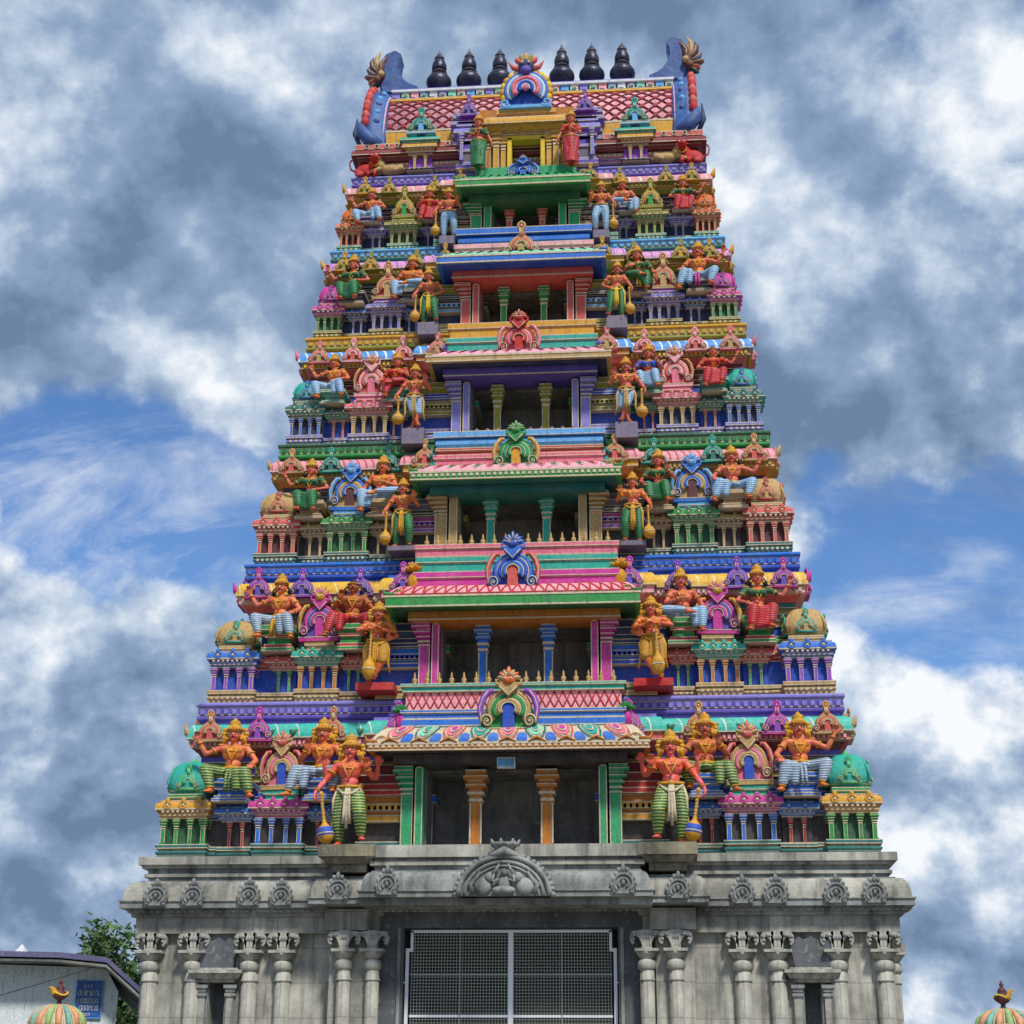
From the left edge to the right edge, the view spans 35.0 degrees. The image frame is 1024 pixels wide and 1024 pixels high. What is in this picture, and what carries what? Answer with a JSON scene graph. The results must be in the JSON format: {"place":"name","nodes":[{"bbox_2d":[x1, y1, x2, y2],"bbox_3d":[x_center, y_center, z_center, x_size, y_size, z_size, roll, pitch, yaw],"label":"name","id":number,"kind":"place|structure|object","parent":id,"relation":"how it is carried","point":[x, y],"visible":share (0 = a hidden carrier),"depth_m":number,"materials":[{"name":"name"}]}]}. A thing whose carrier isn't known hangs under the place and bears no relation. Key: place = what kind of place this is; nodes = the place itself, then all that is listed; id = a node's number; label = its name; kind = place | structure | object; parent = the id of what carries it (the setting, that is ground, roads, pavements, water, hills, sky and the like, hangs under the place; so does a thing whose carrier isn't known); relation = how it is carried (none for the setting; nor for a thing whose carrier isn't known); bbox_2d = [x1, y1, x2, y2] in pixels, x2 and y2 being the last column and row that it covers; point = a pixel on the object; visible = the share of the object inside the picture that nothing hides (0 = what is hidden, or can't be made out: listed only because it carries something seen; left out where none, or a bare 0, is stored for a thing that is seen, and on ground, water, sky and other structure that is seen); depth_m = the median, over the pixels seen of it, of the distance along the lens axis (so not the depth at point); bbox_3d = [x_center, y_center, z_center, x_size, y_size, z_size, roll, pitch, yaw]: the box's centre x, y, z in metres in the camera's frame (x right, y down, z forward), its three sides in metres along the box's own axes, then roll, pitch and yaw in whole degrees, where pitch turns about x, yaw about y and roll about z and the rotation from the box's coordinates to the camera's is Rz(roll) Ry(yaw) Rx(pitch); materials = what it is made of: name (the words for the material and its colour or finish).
{"place":"outdoors","nodes":[
{"label":"outdoors","id":0,"kind":"place"},
{"bbox_2d":[0,0,1023,1023],"label":"sky","id":1,"kind":"structure","parent":0,"point":[173,173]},
{"label":"ground","id":2,"kind":"structure","parent":0,"visible":0},
{"bbox_2d":[27,978,86,1023],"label":"domed shrine","id":3,"kind":"object","parent":2,"relation":"on","point":[58,1012],"visible":1,"depth_m":26.77,"materials":[{"name":"multicoloured paint"}]},
{"bbox_2d":[0,951,139,1023],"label":"hall","id":4,"kind":"structure","parent":2,"relation":"on","point":[99,988],"depth_m":36.87,"materials":[{"name":"paint"}]},
{"bbox_2d":[15,944,26,950],"bbox_3d":[-11.740,10.694,38.763,0.444,0.710,0.444,6,-21,-16],"label":"roof lantern","id":5,"kind":"object","parent":4,"relation":"on","point":[21,948],"visible":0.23,"depth_m":38.77,"materials":[{"name":"white"}]},
{"bbox_2d":[0,966,94,995],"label":"power cable","id":6,"kind":"object","parent":4,"relation":"attached to","point":[47,981],"visible":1,"depth_m":34.60,"materials":[{"name":"black rubber"}]},
{"bbox_2d":[75,911,140,1023],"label":"tree","id":7,"kind":"object","parent":2,"relation":"on","point":[101,943],"visible":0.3,"depth_m":43.58,"materials":[{"name":"green plant"}]},
{"bbox_2d":[118,37,916,1023],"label":"temple tower","id":8,"kind":"structure","parent":2,"relation":"on","point":[512,587],"depth_m":32.42,"materials":[{"name":"multicoloured stone"}]},
{"bbox_2d":[192,718,257,796],"bbox_3d":[-5.505,4.771,31.447,1.478,1.669,0.828,-5,-21,13],"label":"statue","id":9,"kind":"object","parent":8,"relation":"on","point":[233,769],"visible":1,"depth_m":31.48,"materials":[{"name":"multicoloured paint"}]},
{"bbox_2d":[245,573,301,638],"bbox_3d":[-4.852,1.953,33.192,1.396,1.576,0.782,-8,-22,23],"label":"statue","id":10,"kind":"object","parent":8,"relation":"on","point":[280,621],"visible":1,"depth_m":33.18,"materials":[{"name":"multicoloured paint"}]},
{"bbox_2d":[281,458,328,510],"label":"statue","id":11,"kind":"object","parent":8,"relation":"on","point":[308,498],"visible":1,"depth_m":34.70,"materials":[{"name":"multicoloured paint"}]},
{"bbox_2d":[278,717,346,795],"bbox_3d":[-3.764,4.698,31.245,1.202,1.648,0.929,-2,-20,7],"label":"statue","id":12,"kind":"object","parent":8,"relation":"on","point":[303,774],"visible":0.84,"depth_m":31.30,"materials":[{"name":"multicoloured paint"}]},
{"bbox_2d":[307,353,349,397],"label":"statue","id":13,"kind":"object","parent":8,"relation":"on","point":[335,378],"visible":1,"depth_m":36.17,"materials":[{"name":"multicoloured paint"}]},
{"bbox_2d":[318,579,374,636],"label":"statue","id":14,"kind":"object","parent":8,"relation":"on","point":[352,602],"visible":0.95,"depth_m":33.01,"materials":[{"name":"multicoloured paint"}]},
{"bbox_2d":[325,254,369,299],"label":"statue","id":15,"kind":"object","parent":8,"relation":"on","point":[351,287],"visible":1,"depth_m":37.53,"materials":[{"name":"multicoloured paint"}]},
{"bbox_2d":[313,733,383,843],"bbox_3d":[-3.068,5.207,30.544,1.297,2.154,0.577,-1,-20,5],"label":"statue","id":16,"kind":"object","parent":8,"relation":"on","point":[349,795],"visible":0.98,"depth_m":30.47,"materials":[{"name":"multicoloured paint"}]},
{"bbox_2d":[317,791,333,843],"bbox_3d":[-3.509,5.698,30.235,0.324,0.995,0.333,-11,-21,6],"label":"club","id":17,"kind":"object","parent":16,"relation":"attached to","point":[325,832],"visible":0.98,"depth_m":30.04,"materials":[{"name":"gold metal"}]},
{"bbox_2d":[349,149,380,176],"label":"bull statue","id":18,"kind":"object","parent":8,"relation":"on","point":[362,170],"visible":0.99,"depth_m":39.57,"materials":[{"name":"red paint"}]},
{"bbox_2d":[348,187,385,223],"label":"statue","id":19,"kind":"object","parent":8,"relation":"on","point":[373,207],"visible":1,"depth_m":38.69,"materials":[{"name":"multicoloured paint"}]},
{"bbox_2d":[356,601,398,681],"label":"statue","id":20,"kind":"object","parent":8,"relation":"on","point":[380,652],"visible":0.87,"depth_m":32.31,"materials":[{"name":"gold stone"}]},
{"bbox_2d":[362,629,375,679],"bbox_3d":[-2.806,2.793,32.038,0.281,1.056,0.288,-9,-22,30],"label":"club","id":21,"kind":"object","parent":20,"relation":"attached to","point":[368,669],"visible":1,"depth_m":31.86,"materials":[{"name":"gold metal"}]},
{"bbox_2d":[355,455,400,511],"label":"statue","id":22,"kind":"object","parent":8,"relation":"on","point":[382,481],"visible":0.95,"depth_m":34.45,"materials":[{"name":"multicoloured paint"}]},
{"bbox_2d":[370,156,404,175],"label":"statue","id":23,"kind":"object","parent":8,"relation":"on","point":[382,167],"visible":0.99,"depth_m":39.59,"materials":[{"name":"beige paint"}]},
{"bbox_2d":[376,352,408,397],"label":"statue","id":24,"kind":"object","parent":8,"relation":"on","point":[397,379],"visible":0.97,"depth_m":36.03,"materials":[{"name":"multicoloured paint"}]},
{"bbox_2d":[382,477,419,545],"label":"statue","id":25,"kind":"object","parent":8,"relation":"on","point":[401,517],"visible":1,"depth_m":33.79,"materials":[{"name":"multicoloured paint"}]},
{"bbox_2d":[379,511,390,544],"bbox_3d":[-2.621,0.335,33.662,0.261,0.734,0.255,-15,-27,36],"label":"club","id":26,"kind":"object","parent":25,"relation":"attached to","point":[384,537],"visible":1,"depth_m":33.51,"materials":[{"name":"gold metal"}]},
{"bbox_2d":[390,254,426,298],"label":"statue","id":27,"kind":"object","parent":8,"relation":"on","point":[412,278],"visible":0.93,"depth_m":37.31,"materials":[{"name":"multicoloured paint"}]},
{"bbox_2d":[394,363,431,427],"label":"statue","id":28,"kind":"object","parent":8,"relation":"on","point":[414,401],"visible":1,"depth_m":35.33,"materials":[{"name":"multicoloured paint"}]},
{"bbox_2d":[392,396,403,424],"bbox_3d":[-2.470,-2.206,35.173,0.268,0.680,0.261,-1,-24,5],"label":"club","id":29,"kind":"object","parent":28,"relation":"attached to","point":[397,418],"visible":1,"depth_m":35.02,"materials":[{"name":"gold metal"}]},
{"bbox_2d":[412,268,444,321],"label":"statue","id":30,"kind":"object","parent":8,"relation":"on","point":[429,300],"visible":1,"depth_m":36.73,"materials":[{"name":"multicoloured paint"}]},
{"bbox_2d":[409,295,419,321],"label":"club","id":31,"kind":"object","parent":30,"relation":"attached to","point":[414,315],"visible":1,"depth_m":36.47,"materials":[{"name":"gold metal"}]},
{"bbox_2d":[416,186,443,219],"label":"statue","id":32,"kind":"object","parent":8,"relation":"on","point":[427,207],"visible":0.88,"depth_m":38.52,"materials":[{"name":"multicoloured paint"}]},
{"bbox_2d":[431,800,432,844],"bbox_3d":[-1.521,5.955,30.820,0.024,0.950,0.028,-1,-20,5],"label":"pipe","id":33,"kind":"object","parent":8,"relation":"attached to","point":[431,822],"visible":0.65,"depth_m":30.83,"materials":[{"name":"metal"}]},
{"bbox_2d":[426,50,451,87],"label":"roof finial","id":34,"kind":"object","parent":8,"relation":"on","point":[438,76],"visible":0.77,"depth_m":42.26,"materials":[{"name":"metal"}]},
{"bbox_2d":[433,187,461,235],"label":"statue","id":35,"kind":"object","parent":8,"relation":"on","point":[448,213],"visible":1,"depth_m":38.02,"materials":[{"name":"multicoloured paint"}]},
{"bbox_2d":[430,211,439,235],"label":"club","id":36,"kind":"object","parent":35,"relation":"attached to","point":[435,230],"visible":1,"depth_m":37.76,"materials":[{"name":"gold metal"}]},
{"bbox_2d":[456,48,481,86],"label":"roof finial","id":37,"kind":"object","parent":8,"relation":"on","point":[468,75],"visible":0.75,"depth_m":42.20,"materials":[{"name":"metal"}]},
{"bbox_2d":[468,114,492,171],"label":"statue","id":38,"kind":"object","parent":8,"relation":"on","point":[478,145],"visible":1,"depth_m":38.45,"materials":[{"name":"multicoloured paint"}]},
{"bbox_2d":[487,47,509,84],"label":"roof finial","id":39,"kind":"object","parent":8,"relation":"on","point":[499,73],"visible":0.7,"depth_m":42.15,"materials":[{"name":"metal"}]},
{"bbox_2d":[497,752,515,768],"bbox_3d":[-0.107,4.681,30.590,0.340,0.300,0.130,-1,-20,5],"label":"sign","id":40,"kind":"object","parent":8,"relation":"hanging from","point":[506,762],"visible":1,"depth_m":30.52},
{"bbox_2d":[549,44,574,81],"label":"roof finial","id":41,"kind":"object","parent":8,"relation":"on","point":[561,70],"visible":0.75,"depth_m":41.99,"materials":[{"name":"metal"}]},
{"bbox_2d":[556,110,581,166],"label":"statue","id":42,"kind":"object","parent":8,"relation":"on","point":[570,142],"visible":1,"depth_m":38.26,"materials":[{"name":"red paint"}]},
{"bbox_2d":[579,42,604,80],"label":"roof finial","id":43,"kind":"object","parent":8,"relation":"on","point":[591,69],"visible":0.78,"depth_m":41.92,"materials":[{"name":"metal"}]},
{"bbox_2d":[588,181,616,229],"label":"statue","id":44,"kind":"object","parent":8,"relation":"on","point":[601,207],"visible":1,"depth_m":37.72,"materials":[{"name":"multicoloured paint"}]},
{"bbox_2d":[609,204,618,228],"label":"club","id":45,"kind":"object","parent":44,"relation":"attached to","point":[613,223],"visible":1,"depth_m":37.40,"materials":[{"name":"gold metal"}]},
{"bbox_2d":[601,261,632,315],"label":"statue","id":46,"kind":"object","parent":8,"relation":"on","point":[616,294],"visible":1,"depth_m":36.35,"materials":[{"name":"multicoloured paint"}]},
{"bbox_2d":[625,287,634,313],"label":"club","id":47,"kind":"object","parent":46,"relation":"attached to","point":[629,307],"visible":1,"depth_m":36.06,"materials":[{"name":"gold metal"}]},
{"bbox_2d":[609,41,634,78],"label":"roof finial","id":48,"kind":"object","parent":8,"relation":"on","point":[622,68],"visible":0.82,"depth_m":41.85,"materials":[{"name":"metal"}]},
{"bbox_2d":[606,177,639,212],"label":"statue","id":49,"kind":"object","parent":8,"relation":"on","point":[621,197],"visible":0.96,"depth_m":38.08,"materials":[{"name":"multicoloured paint"}]},
{"bbox_2d":[609,356,645,421],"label":"statue","id":50,"kind":"object","parent":8,"relation":"on","point":[625,395],"visible":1,"depth_m":34.93,"materials":[{"name":"multicoloured paint"}]},
{"bbox_2d":[636,388,647,417],"bbox_3d":[2.780,-2.338,34.720,0.268,0.680,0.261,-1,-24,5],"label":"club","id":51,"kind":"object","parent":50,"relation":"attached to","point":[642,411],"visible":1,"depth_m":34.57,"materials":[{"name":"gold metal"}]},
{"bbox_2d":[616,472,652,539],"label":"statue","id":52,"kind":"object","parent":8,"relation":"on","point":[632,516],"visible":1,"depth_m":33.36,"materials":[{"name":"multicoloured paint"}]},
{"bbox_2d":[643,505,654,538],"bbox_3d":[2.796,0.199,33.194,0.261,0.734,0.255,11,-25,-27],"label":"club","id":53,"kind":"object","parent":52,"relation":"attached to","point":[649,531],"visible":1,"depth_m":33.04,"materials":[{"name":"gold metal"}]},
{"bbox_2d":[623,245,656,289],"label":"statue","id":54,"kind":"object","parent":8,"relation":"on","point":[637,272],"visible":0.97,"depth_m":36.88,"materials":[{"name":"multicoloured paint"}]},
{"bbox_2d":[633,343,663,387],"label":"statue","id":55,"kind":"object","parent":8,"relation":"on","point":[649,375],"visible":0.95,"depth_m":35.49,"materials":[{"name":"multicoloured paint"}]},
{"bbox_2d":[630,595,673,677],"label":"statue","id":56,"kind":"object","parent":8,"relation":"on","point":[647,642],"visible":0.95,"depth_m":31.84,"materials":[{"name":"gold stone"}]},
{"bbox_2d":[651,624,664,674],"bbox_3d":[2.822,2.651,31.552,0.281,1.056,0.288,6,-21,-21],"label":"club","id":57,"kind":"object","parent":56,"relation":"attached to","point":[658,664],"visible":1,"depth_m":31.37,"materials":[{"name":"gold metal"}]},
{"bbox_2d":[639,449,675,501],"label":"statue","id":58,"kind":"object","parent":8,"relation":"on","point":[659,488],"visible":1,"depth_m":33.95,"materials":[{"name":"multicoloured paint"}]},
{"bbox_2d":[651,145,686,163],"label":"statue","id":59,"kind":"object","parent":8,"relation":"on","point":[675,154],"visible":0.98,"depth_m":38.99,"materials":[{"name":"beige paint"}]},
{"bbox_2d":[635,729,706,841],"bbox_3d":[2.944,5.056,30.025,1.297,2.154,0.577,-1,-20,5],"label":"statue","id":60,"kind":"object","parent":8,"relation":"on","point":[671,792],"visible":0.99,"depth_m":29.98,"materials":[{"name":"multicoloured paint"}]},
{"bbox_2d":[684,787,701,840],"bbox_3d":[3.349,5.525,29.643,0.324,0.995,0.333,8,-20,4],"label":"club","id":61,"kind":"object","parent":60,"relation":"attached to","point":[693,830],"visible":0.99,"depth_m":29.46,"materials":[{"name":"gold metal"}]},
{"bbox_2d":[662,567,708,631],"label":"statue","id":62,"kind":"object","parent":8,"relation":"on","point":[681,596],"visible":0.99,"depth_m":32.41,"materials":[{"name":"multicoloured paint"}]},
{"bbox_2d":[668,175,705,209],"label":"statue","id":63,"kind":"object","parent":8,"relation":"on","point":[682,200],"visible":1,"depth_m":38.07,"materials":[{"name":"multicoloured paint"}]},
{"bbox_2d":[675,135,709,163],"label":"bull statue","id":64,"kind":"object","parent":8,"relation":"on","point":[694,156],"visible":0.98,"depth_m":38.90,"materials":[{"name":"red paint"}]},
{"bbox_2d":[674,241,726,288],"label":"statue","id":65,"kind":"object","parent":8,"relation":"on","point":[697,263],"visible":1,"depth_m":36.83,"materials":[{"name":"multicoloured paint"}]},
{"bbox_2d":[679,711,744,790],"bbox_3d":[3.718,4.510,30.598,1.201,1.646,0.928,-1,-20,4],"label":"statue","id":66,"kind":"object","parent":8,"relation":"on","point":[705,745],"visible":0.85,"depth_m":30.66,"materials":[{"name":"multicoloured paint"}]},
{"bbox_2d":[696,346,740,385],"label":"statue","id":67,"kind":"object","parent":8,"relation":"on","point":[713,374],"visible":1,"depth_m":35.44,"materials":[{"name":"red paint"}]},
{"bbox_2d":[710,445,764,501],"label":"statue","id":68,"kind":"object","parent":8,"relation":"on","point":[731,471],"visible":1,"depth_m":33.95,"materials":[{"name":"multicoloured paint"}]},
{"bbox_2d":[735,564,794,629],"bbox_3d":[5.039,1.722,32.369,1.206,1.550,0.758,8,-21,-19],"label":"statue","id":69,"kind":"object","parent":8,"relation":"on","point":[759,613],"visible":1,"depth_m":32.39,"materials":[{"name":"multicoloured paint"}]},
{"bbox_2d":[774,711,840,790],"bbox_3d":[5.498,4.507,30.506,1.440,1.626,0.806,4,-20,-10],"label":"statue","id":70,"kind":"object","parent":8,"relation":"on","point":[799,763],"visible":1,"depth_m":30.54,"materials":[{"name":"multicoloured paint"}]},
{"bbox_2d":[975,980,1023,1023],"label":"domed shrine","id":71,"kind":"object","parent":2,"relation":"on","point":[1003,1014],"visible":1,"depth_m":26.98,"materials":[{"name":"multicoloured paint"}]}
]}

